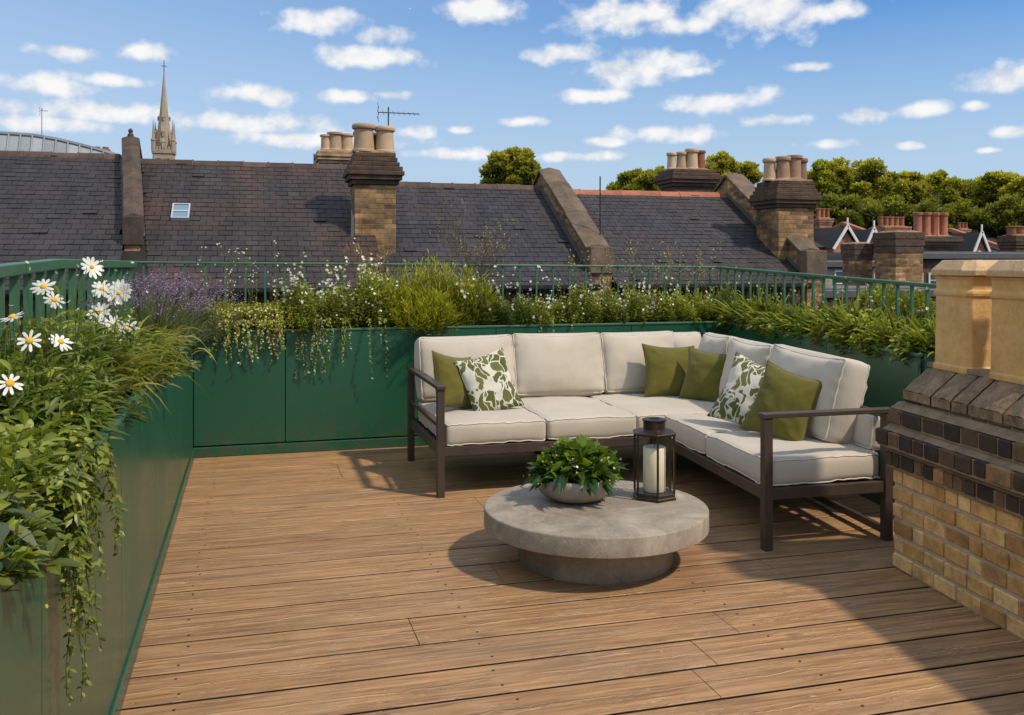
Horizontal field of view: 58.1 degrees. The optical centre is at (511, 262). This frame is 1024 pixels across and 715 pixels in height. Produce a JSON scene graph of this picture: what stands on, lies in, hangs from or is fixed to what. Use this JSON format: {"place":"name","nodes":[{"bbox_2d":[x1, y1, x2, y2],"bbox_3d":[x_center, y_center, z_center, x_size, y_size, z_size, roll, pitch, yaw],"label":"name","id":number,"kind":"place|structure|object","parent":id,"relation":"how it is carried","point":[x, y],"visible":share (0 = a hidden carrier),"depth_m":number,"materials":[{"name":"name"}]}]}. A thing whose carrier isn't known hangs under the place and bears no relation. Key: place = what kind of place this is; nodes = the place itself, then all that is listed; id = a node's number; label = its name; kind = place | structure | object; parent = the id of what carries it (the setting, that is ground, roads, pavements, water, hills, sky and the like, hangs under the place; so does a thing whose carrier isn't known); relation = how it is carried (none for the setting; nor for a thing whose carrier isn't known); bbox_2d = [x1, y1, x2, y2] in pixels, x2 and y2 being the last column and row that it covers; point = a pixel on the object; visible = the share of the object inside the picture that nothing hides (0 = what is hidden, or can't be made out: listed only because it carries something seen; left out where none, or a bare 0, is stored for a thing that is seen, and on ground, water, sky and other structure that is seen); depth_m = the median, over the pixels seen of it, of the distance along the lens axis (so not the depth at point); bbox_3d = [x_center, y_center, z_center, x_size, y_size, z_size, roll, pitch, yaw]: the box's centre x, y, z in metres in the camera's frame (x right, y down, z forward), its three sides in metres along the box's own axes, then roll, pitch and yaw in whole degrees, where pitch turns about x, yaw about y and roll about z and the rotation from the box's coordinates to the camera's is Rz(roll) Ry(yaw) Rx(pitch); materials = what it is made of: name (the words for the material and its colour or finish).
{"place":"outdoors","nodes":[
{"label":"outdoors","id":0,"kind":"place"},
{"bbox_2d":[0,150,122,369],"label":"slate roofed house","id":1,"kind":"structure","parent":0,"point":[53,205],"depth_m":14.77,"materials":[{"name":"grey tile"}]},
{"bbox_2d":[120,136,144,250],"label":"parapet wall","id":2,"kind":"structure","parent":1,"relation":"on","point":[133,230],"depth_m":14.87,"materials":[{"name":"beige brick"}]},
{"bbox_2d":[127,128,133,136],"bbox_3d":[-6.931,-2.360,16.746,0.106,0.160,0.106,0,0,-16],"label":"finial","id":3,"kind":"object","parent":2,"relation":"on","point":[130,131],"visible":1,"depth_m":16.71,"materials":[{"name":"brown stone"}]},
{"bbox_2d":[151,66,176,158],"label":"church spire","id":4,"kind":"structure","parent":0,"point":[163,142],"depth_m":111.96,"materials":[{"name":"stone"}]},
{"bbox_2d":[379,181,599,312],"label":"slate roofed house","id":5,"kind":"structure","parent":0,"point":[542,237],"depth_m":16.73,"materials":[{"name":"grey stone"}]},
{"bbox_2d":[343,123,404,254],"bbox_3d":[-2.397,-0.933,15.898,0.960,2.867,0.880,0,0,-16],"label":"chimney stack","id":6,"kind":"object","parent":5,"relation":"on","point":[374,173],"visible":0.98,"depth_m":15.60,"materials":[{"name":"beige brick"}]},
{"bbox_2d":[351,198,353,237],"bbox_3d":[-2.744,-0.571,15.768,0.117,1.066,0.777,0,0,-16],"label":"lead flashing","id":7,"kind":"object","parent":6,"relation":"attached to","point":[352,219],"visible":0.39,"depth_m":15.51,"materials":[{"name":"grey metal"}]},
{"bbox_2d":[377,103,419,125],"bbox_3d":[-1.982,-2.289,16.119,0.729,1.044,0.245,0,0,-16],"label":"tv aerial","id":8,"kind":"object","parent":6,"relation":"on","point":[388,112],"visible":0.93,"depth_m":16.08,"materials":[{"name":"metal"}]},
{"bbox_2d":[0,0,1023,189],"label":"sky","id":9,"kind":"structure","parent":0,"point":[606,89],"materials":[{"name":"blue"}]},
{"bbox_2d":[120,444,1023,714],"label":"deck","id":10,"kind":"structure","parent":0,"point":[379,581],"depth_m":3.92,"materials":[{"name":"brown wood"}]},
{"bbox_2d":[0,337,194,714],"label":"planter","id":11,"kind":"object","parent":10,"relation":"on","point":[154,457],"visible":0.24,"depth_m":3.00,"materials":[{"name":"green paint"}]},
{"bbox_2d":[0,410,127,705],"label":"broadleaf plant","id":12,"kind":"object","parent":11,"relation":"in","point":[35,468],"visible":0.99,"depth_m":2.04,"materials":[{"name":"green plant"}]},
{"bbox_2d":[0,259,136,357],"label":"railing","id":13,"kind":"object","parent":11,"relation":"attached to","point":[38,268],"visible":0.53,"depth_m":4.84,"materials":[{"name":"green metal"}]},
{"bbox_2d":[0,257,215,448],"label":"daisy plant","id":14,"kind":"object","parent":11,"relation":"in","point":[94,376],"visible":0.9,"depth_m":3.25,"materials":[{"name":"green plant"}]},
{"bbox_2d":[76,268,255,354],"bbox_3d":[-2.453,0.316,6.371,1.041,0.562,2.040,0,0,-5],"label":"lavender bush","id":15,"kind":"object","parent":11,"relation":"in","point":[167,316],"visible":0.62,"depth_m":6.21,"materials":[{"name":"purple plant"}]},
{"bbox_2d":[183,321,723,457],"bbox_3d":[-0.389,1.012,7.952,5.560,0.975,0.586,0,0,-16],"label":"planter","id":16,"kind":"object","parent":10,"relation":"on","point":[263,404],"visible":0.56,"depth_m":7.33,"materials":[{"name":"green paint"}]},
{"bbox_2d":[193,296,255,363],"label":"trailing plant","id":17,"kind":"object","parent":16,"relation":"in","point":[228,315],"visible":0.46,"depth_m":7.15,"materials":[{"name":"green plant"}]},
{"bbox_2d":[197,241,297,312],"bbox_3d":[-2.158,0.205,7.522,0.817,0.782,0.539,0,0,-28],"label":"wispy flower","id":18,"kind":"object","parent":16,"relation":"in","point":[254,276],"visible":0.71,"depth_m":7.47,"materials":[{"name":"green plant"}]},
{"bbox_2d":[222,298,302,362],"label":"trailing plant","id":19,"kind":"object","parent":16,"relation":"in","point":[265,317],"visible":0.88,"depth_m":7.24,"materials":[{"name":"green plant"}]},
{"bbox_2d":[272,238,397,378],"bbox_3d":[-1.452,0.366,7.589,1.053,1.154,0.734,0,0,-16],"label":"flowering shrub","id":20,"kind":"object","parent":16,"relation":"in","point":[314,315],"visible":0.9,"depth_m":7.50,"materials":[{"name":"green plant"}]},
{"bbox_2d":[339,239,389,282],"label":"seed head plant","id":21,"kind":"object","parent":16,"relation":"on","point":[386,255],"visible":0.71,"depth_m":7.96,"materials":[{"name":"plant"}]},
{"bbox_2d":[345,249,505,336],"bbox_3d":[-0.734,0.244,7.812,1.307,0.745,1.046,0,0,22],"label":"grass mound","id":22,"kind":"object","parent":16,"relation":"in","point":[426,306],"depth_m":7.72,"materials":[{"name":"green plant"}]},
{"bbox_2d":[137,261,715,308],"bbox_3d":[-0.547,0.293,8.253,5.300,0.615,0.040,0,0,-16],"label":"railing","id":23,"kind":"object","parent":16,"relation":"attached to","point":[342,264],"visible":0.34,"depth_m":8.24,"materials":[{"name":"green metal"}]},
{"bbox_2d":[426,200,523,289],"bbox_3d":[-0.324,0.022,8.066,0.853,1.147,0.654,0,0,-16],"label":"twiggy shrub","id":24,"kind":"object","parent":16,"relation":"on","point":[484,260],"visible":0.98,"depth_m":8.11,"materials":[{"name":"green plant"}]},
{"bbox_2d":[456,275,537,327],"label":"flowering shrub","id":25,"kind":"object","parent":16,"relation":"in","point":[512,313],"visible":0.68,"depth_m":7.87,"materials":[{"name":"green plant"}]},
{"bbox_2d":[464,264,562,324],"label":"wispy flower","id":26,"kind":"object","parent":16,"relation":"in","point":[498,281],"visible":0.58,"depth_m":8.15,"materials":[{"name":"green plant"}]},
{"bbox_2d":[514,281,591,332],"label":"flowering shrub","id":27,"kind":"object","parent":16,"relation":"in","point":[553,315],"visible":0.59,"depth_m":8.04,"materials":[{"name":"green plant"}]},
{"bbox_2d":[554,249,617,306],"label":"wispy flower","id":28,"kind":"object","parent":16,"relation":"in","point":[590,276],"visible":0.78,"depth_m":8.31,"materials":[{"name":"green plant"}]},
{"bbox_2d":[563,276,678,325],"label":"flowering shrub","id":29,"kind":"object","parent":16,"relation":"in","point":[609,310],"visible":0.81,"depth_m":8.21,"materials":[{"name":"green plant"}]},
{"bbox_2d":[606,240,721,310],"bbox_3d":[1.427,0.189,8.582,1.132,0.813,0.463,0,0,-16],"label":"wispy flower","id":30,"kind":"object","parent":16,"relation":"on","point":[668,268],"visible":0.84,"depth_m":8.57,"materials":[{"name":"green plant"}]},
{"bbox_2d":[652,274,745,325],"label":"flowering shrub","id":31,"kind":"object","parent":16,"relation":"on","point":[690,312],"visible":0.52,"depth_m":8.41,"materials":[{"name":"green plant"}]},
{"bbox_2d":[484,480,708,584],"bbox_3d":[0.423,1.364,4.680,1.132,0.272,1.132,0,0,-16],"label":"coffee table","id":32,"kind":"object","parent":10,"relation":"on","point":[622,536],"visible":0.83,"depth_m":4.34,"materials":[{"name":"grey concrete"}]},
{"bbox_2d":[538,472,613,503],"bbox_3d":[0.326,1.164,4.789,0.410,0.126,0.410,0,0,-16],"label":"planted bowl","id":33,"kind":"object","parent":32,"relation":"on","point":[572,493],"visible":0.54,"depth_m":4.62,"materials":[{"name":"concrete"}]},
{"bbox_2d":[520,434,628,501],"bbox_3d":[0.330,1.058,4.789,0.577,0.333,0.571,0,0,-16],"label":"bowl plant","id":34,"kind":"object","parent":33,"relation":"in","point":[587,462],"visible":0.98,"depth_m":4.69,"materials":[{"name":"green plant"}]},
{"bbox_2d":[633,417,675,502],"bbox_3d":[0.744,1.020,4.822,0.232,0.413,0.232,0,0,-16],"label":"lantern","id":35,"kind":"object","parent":32,"relation":"on","point":[652,427],"visible":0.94,"depth_m":4.76,"materials":[{"name":"brown metal"}]},
{"bbox_2d":[643,444,664,492],"bbox_3d":[0.744,1.071,4.822,0.116,0.242,0.116,0,0,-16],"label":"candle","id":36,"kind":"object","parent":35,"relation":"in","point":[649,468],"visible":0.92,"depth_m":4.77,"materials":[{"name":"beige wax"}]},
{"bbox_2d":[407,331,892,550],"bbox_3d":[0.770,1.018,6.042,2.502,0.964,2.768,0,0,-16],"label":"corner sofa","id":37,"kind":"object","parent":10,"relation":"on","point":[590,385],"visible":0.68,"depth_m":6.02,"materials":[{"name":"white fabric"}]},
{"bbox_2d":[431,350,471,408],"bbox_3d":[-0.401,0.835,6.453,0.446,0.456,0.227,0,0,-44],"label":"scatter pillow","id":38,"kind":"object","parent":37,"relation":"on","point":[447,374],"visible":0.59,"depth_m":6.36,"materials":[{"name":"green fabric"}]},
{"bbox_2d":[454,347,524,410],"bbox_3d":[-0.159,0.845,6.440,0.476,0.495,0.200,0,0,-27],"label":"scatter pillow","id":39,"kind":"object","parent":37,"relation":"on","point":[488,382],"visible":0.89,"depth_m":6.39,"materials":[{"name":"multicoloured fabric"}]},
{"bbox_2d":[641,343,694,396],"bbox_3d":[1.213,0.835,7.098,0.434,0.420,0.207,0,0,-3],"label":"scatter pillow","id":40,"kind":"object","parent":37,"relation":"on","point":[666,368],"visible":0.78,"depth_m":7.04,"materials":[{"name":"green fabric"}]},
{"bbox_2d":[678,347,726,401],"bbox_3d":[1.458,0.845,6.856,0.421,0.411,0.190,0,0,41],"label":"scatter pillow","id":41,"kind":"object","parent":37,"relation":"on","point":[704,371],"visible":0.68,"depth_m":6.82,"materials":[{"name":"green fabric"}]},
{"bbox_2d":[707,351,765,430],"bbox_3d":[1.488,0.825,5.721,0.525,0.520,0.226,0,0,42],"label":"scatter pillow","id":42,"kind":"object","parent":37,"relation":"on","point":[736,398],"visible":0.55,"depth_m":5.71,"materials":[{"name":"multicoloured fabric"}]},
{"bbox_2d":[739,360,821,440],"bbox_3d":[1.590,0.835,5.396,0.482,0.503,0.212,0,0,41],"label":"scatter pillow","id":43,"kind":"object","parent":37,"relation":"on","point":[780,389],"visible":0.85,"depth_m":5.34,"materials":[{"name":"green fabric"}]},
{"bbox_2d":[724,322,934,504],"bbox_3d":[2.366,1.012,6.849,0.516,0.975,3.027,0,0,-8],"label":"planter","id":44,"kind":"object","parent":10,"relation":"on","point":[888,382],"visible":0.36,"depth_m":5.75,"materials":[{"name":"green paint"}]},
{"bbox_2d":[705,282,787,331],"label":"strap leaf plant","id":45,"kind":"object","parent":44,"relation":"in","point":[727,316],"visible":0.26,"depth_m":8.11,"materials":[{"name":"green plant"}]},
{"bbox_2d":[731,280,816,329],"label":"strap leaf plant","id":46,"kind":"object","parent":44,"relation":"on","point":[747,316],"visible":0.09,"depth_m":7.76,"materials":[{"name":"green plant"}]},
{"bbox_2d":[742,280,816,338],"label":"strap leaf plant","id":47,"kind":"object","parent":44,"relation":"in","point":[760,320],"visible":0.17,"depth_m":7.47,"materials":[{"name":"green plant"}]},
{"bbox_2d":[756,282,824,340],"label":"strap leaf plant","id":48,"kind":"object","parent":44,"relation":"in","point":[770,333],"visible":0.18,"depth_m":7.15,"materials":[{"name":"green plant"}]},
{"bbox_2d":[716,266,935,320],"bbox_3d":[2.387,0.316,7.176,0.045,0.568,3.678,0,0,-12],"label":"railing","id":49,"kind":"object","parent":44,"relation":"on","point":[858,280],"visible":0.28,"depth_m":7.09,"materials":[{"name":"green metal"}]},
{"bbox_2d":[779,280,881,344],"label":"strap leaf plant","id":50,"kind":"object","parent":44,"relation":"in","point":[807,318],"visible":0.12,"depth_m":6.80,"materials":[{"name":"green plant"}]},
{"bbox_2d":[802,277,900,348],"bbox_3d":[2.385,0.373,6.480,0.694,0.554,0.824,0,0,14],"label":"strap leaf plant","id":51,"kind":"object","parent":44,"relation":"in","point":[821,330],"visible":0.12,"depth_m":6.44,"materials":[{"name":"green plant"}]},
{"bbox_2d":[821,284,921,354],"bbox_3d":[2.481,0.391,6.141,0.803,0.503,0.708,0,0,37],"label":"strap leaf plant","id":52,"kind":"object","parent":44,"relation":"in","point":[847,324],"visible":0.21,"depth_m":6.12,"materials":[{"name":"green plant"}]},
{"bbox_2d":[844,284,935,359],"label":"strap leaf plant","id":53,"kind":"object","parent":44,"relation":"in","point":[877,337],"visible":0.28,"depth_m":5.79,"materials":[{"name":"green plant"}]},
{"bbox_2d":[884,287,935,366],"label":"strap leaf plant","id":54,"kind":"object","parent":44,"relation":"in","point":[921,340],"visible":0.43,"depth_m":5.42,"materials":[{"name":"green plant"}]},
{"bbox_2d":[875,260,1023,640],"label":"brick chimney","id":55,"kind":"object","parent":10,"relation":"on","point":[950,436],"visible":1,"depth_m":4.07,"materials":[{"name":"yellow brick"}]},
{"bbox_2d":[573,189,811,316],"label":"slate roofed house","id":56,"kind":"structure","parent":0,"point":[717,222],"depth_m":17.82,"materials":[{"name":"grey tile"}]},
{"bbox_2d":[532,167,613,303],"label":"parapet wall","id":57,"kind":"structure","parent":56,"relation":"on","point":[574,219],"depth_m":17.07,"materials":[{"name":"beige brick"}]},
{"bbox_2d":[599,176,600,234],"bbox_3d":[1.594,-0.940,16.663,0.021,1.250,0.024,0,0,-16],"label":"tv aerial","id":58,"kind":"object","parent":57,"relation":"on","point":[599,205],"visible":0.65,"depth_m":16.66,"materials":[{"name":"metal"}]},
{"bbox_2d":[654,148,720,191],"bbox_3d":[4.381,-1.169,23.064,1.330,3.338,1.080,0,0,-16],"label":"chimney stack","id":59,"kind":"object","parent":56,"relation":"on","point":[688,171],"visible":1,"depth_m":22.74,"materials":[{"name":"brick"}]},
{"bbox_2d":[713,173,826,309],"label":"parapet wall","id":60,"kind":"structure","parent":56,"relation":"on","point":[806,255],"depth_m":17.58,"materials":[{"name":"beige brick"}]},
{"bbox_2d":[748,155,822,258],"bbox_3d":[5.368,-0.701,18.147,1.020,2.802,1.040,0,0,-16],"label":"chimney stack","id":61,"kind":"object","parent":56,"relation":"on","point":[785,198],"visible":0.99,"depth_m":17.82,"materials":[{"name":"beige brick"}]},
{"bbox_2d":[814,218,876,252],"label":"gabled house","id":62,"kind":"structure","parent":0,"point":[831,239],"depth_m":48.15,"materials":[{"name":"grey brick"}]},
{"bbox_2d":[814,208,833,227],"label":"chimney stack","id":63,"kind":"object","parent":62,"relation":"on","point":[822,219],"visible":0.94,"depth_m":52.66,"materials":[{"name":"orange ceramic"}]},
{"bbox_2d":[826,260,874,284],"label":"flat roofed house","id":64,"kind":"structure","parent":0,"point":[835,271],"depth_m":32.25,"materials":[{"name":"grey"}]},
{"bbox_2d":[834,270,842,283],"bbox_3d":[11.475,0.502,32.307,0.398,0.488,0.069,0,0,-16],"label":"window","id":65,"kind":"structure","parent":64,"relation":"in","point":[836,272],"depth_m":32.27,"materials":[{"name":"white paint"}]},
{"bbox_2d":[826,285,935,310],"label":"flat roofed house","id":66,"kind":"structure","parent":0,"point":[851,292],"depth_m":25.73,"materials":[{"name":"beige brick"}]},
{"bbox_2d":[840,242,873,284],"bbox_3d":[10.886,0.705,29.061,0.736,2.714,0.722,0,0,-16],"label":"chimney stack","id":67,"kind":"object","parent":66,"relation":"on","point":[857,258],"visible":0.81,"depth_m":28.78,"materials":[{"name":"beige brick"}]},
{"bbox_2d":[873,230,924,285],"bbox_3d":[11.874,0.759,28.302,1.083,3.492,1.062,0,0,-16],"label":"chimney stack","id":68,"kind":"object","parent":66,"relation":"on","point":[898,255],"visible":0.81,"depth_m":27.88,"materials":[{"name":"beige brick"}]},
{"bbox_2d":[827,251,1023,283],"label":"flat roofed house","id":69,"kind":"structure","parent":0,"point":[928,266],"depth_m":32.36,"materials":[{"name":"brick"}]},
{"bbox_2d":[928,273,935,283],"bbox_3d":[14.692,0.600,32.177,0.342,0.514,0.069,0,0,-16],"label":"window","id":70,"kind":"structure","parent":69,"relation":"in","point":[931,279],"depth_m":32.13,"materials":[{"name":"white paint"}]},
{"bbox_2d":[912,212,963,259],"bbox_3d":[16.253,-0.817,35.776,1.907,2.266,1.396,0,0,-16],"label":"chimney stack","id":71,"kind":"object","parent":69,"relation":"on","point":[933,226],"visible":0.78,"depth_m":35.49,"materials":[{"name":"ceramic"}]},
{"bbox_2d":[868,224,999,259],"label":"gabled house","id":72,"kind":"structure","parent":0,"point":[976,242],"depth_m":52.79,"materials":[{"name":"grey brick"}]},
{"bbox_2d":[875,216,911,230],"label":"chimney stack","id":73,"kind":"object","parent":72,"relation":"on","point":[889,223],"visible":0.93,"depth_m":56.21,"materials":[{"name":"orange ceramic"}]},
{"bbox_2d":[957,222,971,232],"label":"chimney stack","id":74,"kind":"object","parent":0,"point":[962,226],"visible":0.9,"depth_m":66.16,"materials":[{"name":"orange ceramic"}]},
{"bbox_2d":[996,226,1023,259],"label":"chimney stack","id":75,"kind":"object","parent":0,"point":[1012,240],"visible":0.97,"depth_m":36.66,"materials":[{"name":"brick"}]},
{"label":"ground","id":76,"kind":"structure","parent":0,"visible":0},
{"bbox_2d":[0,131,121,155],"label":"zinc roofed hall","id":77,"kind":"structure","parent":76,"relation":"on","point":[14,141],"depth_m":31.86,"materials":[{"name":"grey metal"}]},
{"bbox_2d":[39,108,42,134],"bbox_3d":[-16.622,-4.943,32.711,0.259,1.294,0.245,0,0,-16],"label":"tv aerial","id":78,"kind":"object","parent":77,"relation":"on","point":[41,110],"visible":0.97,"depth_m":32.69,"materials":[{"name":"metal"}]},
{"bbox_2d":[109,158,384,318],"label":"slate roofed house","id":79,"kind":"structure","parent":76,"relation":"on","point":[292,210],"depth_m":15.30,"materials":[{"name":"grey tile"}]},
{"bbox_2d":[315,131,353,163],"bbox_3d":[-3.986,-1.454,20.696,0.860,2.907,1.000,0,0,-16],"label":"chimney stack","id":80,"kind":"object","parent":79,"relation":"on","point":[336,147],"visible":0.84,"depth_m":20.39,"materials":[{"name":"beige ceramic"}]},
{"bbox_2d":[478,146,541,184],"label":"broadleaf tree","id":81,"kind":"object","parent":76,"relation":"on","point":[515,165],"visible":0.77,"depth_m":42.98,"materials":[{"name":"green plant"}]},
{"bbox_2d":[606,167,660,190],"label":"broadleaf tree","id":82,"kind":"object","parent":76,"relation":"on","point":[638,179],"visible":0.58,"depth_m":53.50,"materials":[{"name":"green plant"}]},
{"bbox_2d":[654,165,665,173],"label":"broadleaf tree","id":83,"kind":"object","parent":76,"relation":"on","point":[658,168],"visible":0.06,"depth_m":58.61,"materials":[{"name":"green plant"}]},
{"bbox_2d":[705,150,762,189],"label":"broadleaf tree","id":84,"kind":"object","parent":76,"relation":"on","point":[722,163],"visible":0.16,"depth_m":54.88,"materials":[{"name":"green plant"}]},
{"bbox_2d":[807,158,855,196],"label":"broadleaf tree","id":85,"kind":"object","parent":76,"relation":"on","point":[826,176],"visible":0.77,"depth_m":67.95,"materials":[{"name":"green plant"}]},
{"bbox_2d":[813,192,865,227],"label":"broadleaf tree","id":86,"kind":"object","parent":76,"relation":"on","point":[843,208],"visible":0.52,"depth_m":65.79,"materials":[{"name":"green plant"}]},
{"bbox_2d":[833,156,900,203],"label":"broadleaf tree","id":87,"kind":"object","parent":76,"relation":"on","point":[867,174],"visible":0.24,"depth_m":73.42,"materials":[{"name":"green plant"}]},
{"bbox_2d":[856,194,917,229],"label":"broadleaf tree","id":88,"kind":"object","parent":76,"relation":"on","point":[872,209],"visible":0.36,"depth_m":69.04,"materials":[{"name":"green plant"}]},
{"bbox_2d":[872,170,939,211],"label":"broadleaf tree","id":89,"kind":"object","parent":76,"relation":"on","point":[913,188],"visible":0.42,"depth_m":75.99,"materials":[{"name":"green plant"}]},
{"bbox_2d":[899,199,956,227],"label":"broadleaf tree","id":90,"kind":"object","parent":76,"relation":"on","point":[926,205],"visible":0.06,"depth_m":72.22,"materials":[{"name":"green plant"}]},
{"bbox_2d":[921,169,978,207],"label":"broadleaf tree","id":91,"kind":"object","parent":76,"relation":"on","point":[951,189],"visible":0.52,"depth_m":82.02,"materials":[{"name":"green plant"}]},
{"bbox_2d":[964,175,983,204],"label":"broadleaf tree","id":92,"kind":"object","parent":76,"relation":"on","point":[975,180],"visible":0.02,"depth_m":88.56,"materials":[{"name":"green plant"}]},
{"bbox_2d":[944,198,1006,235],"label":"broadleaf tree","id":93,"kind":"object","parent":76,"relation":"on","point":[975,217],"visible":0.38,"depth_m":73.51,"materials":[{"name":"green plant"}]},
{"bbox_2d":[985,234,999,249],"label":"gabled house","id":94,"kind":"structure","parent":76,"relation":"on","point":[992,237],"depth_m":72.74,"materials":[{"name":"red brick"}]},
{"bbox_2d":[968,170,1020,209],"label":"broadleaf tree","id":95,"kind":"object","parent":76,"relation":"on","point":[991,183],"visible":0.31,"depth_m":85.14,"materials":[{"name":"green plant"}]},
{"bbox_2d":[984,194,1023,235],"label":"broadleaf tree","id":96,"kind":"object","parent":76,"relation":"on","point":[1012,214],"visible":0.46,"depth_m":72.51,"materials":[{"name":"green plant"}]},
{"bbox_2d":[996,175,1023,200],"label":"broadleaf tree","id":97,"kind":"object","parent":76,"relation":"on","point":[1016,186],"visible":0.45,"depth_m":82.06,"materials":[{"name":"green plant"}]},
{"bbox_3d":[8.783,5.925,18.801,12.000,9.150,12.200,0,0,-16],"label":"lower extension","id":98,"kind":"object","parent":76,"relation":"on","visible":0},
{"bbox_2d":[860,283,904,314],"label":"garden bush","id":99,"kind":"object","parent":98,"relation":"on","point":[879,295],"visible":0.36,"depth_m":13.97,"materials":[{"name":"green plant"}]},
{"bbox_2d":[894,290,935,320],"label":"garden bush","id":100,"kind":"object","parent":98,"relation":"on","point":[916,299],"visible":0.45,"depth_m":13.57,"materials":[{"name":"green plant"}]}
]}

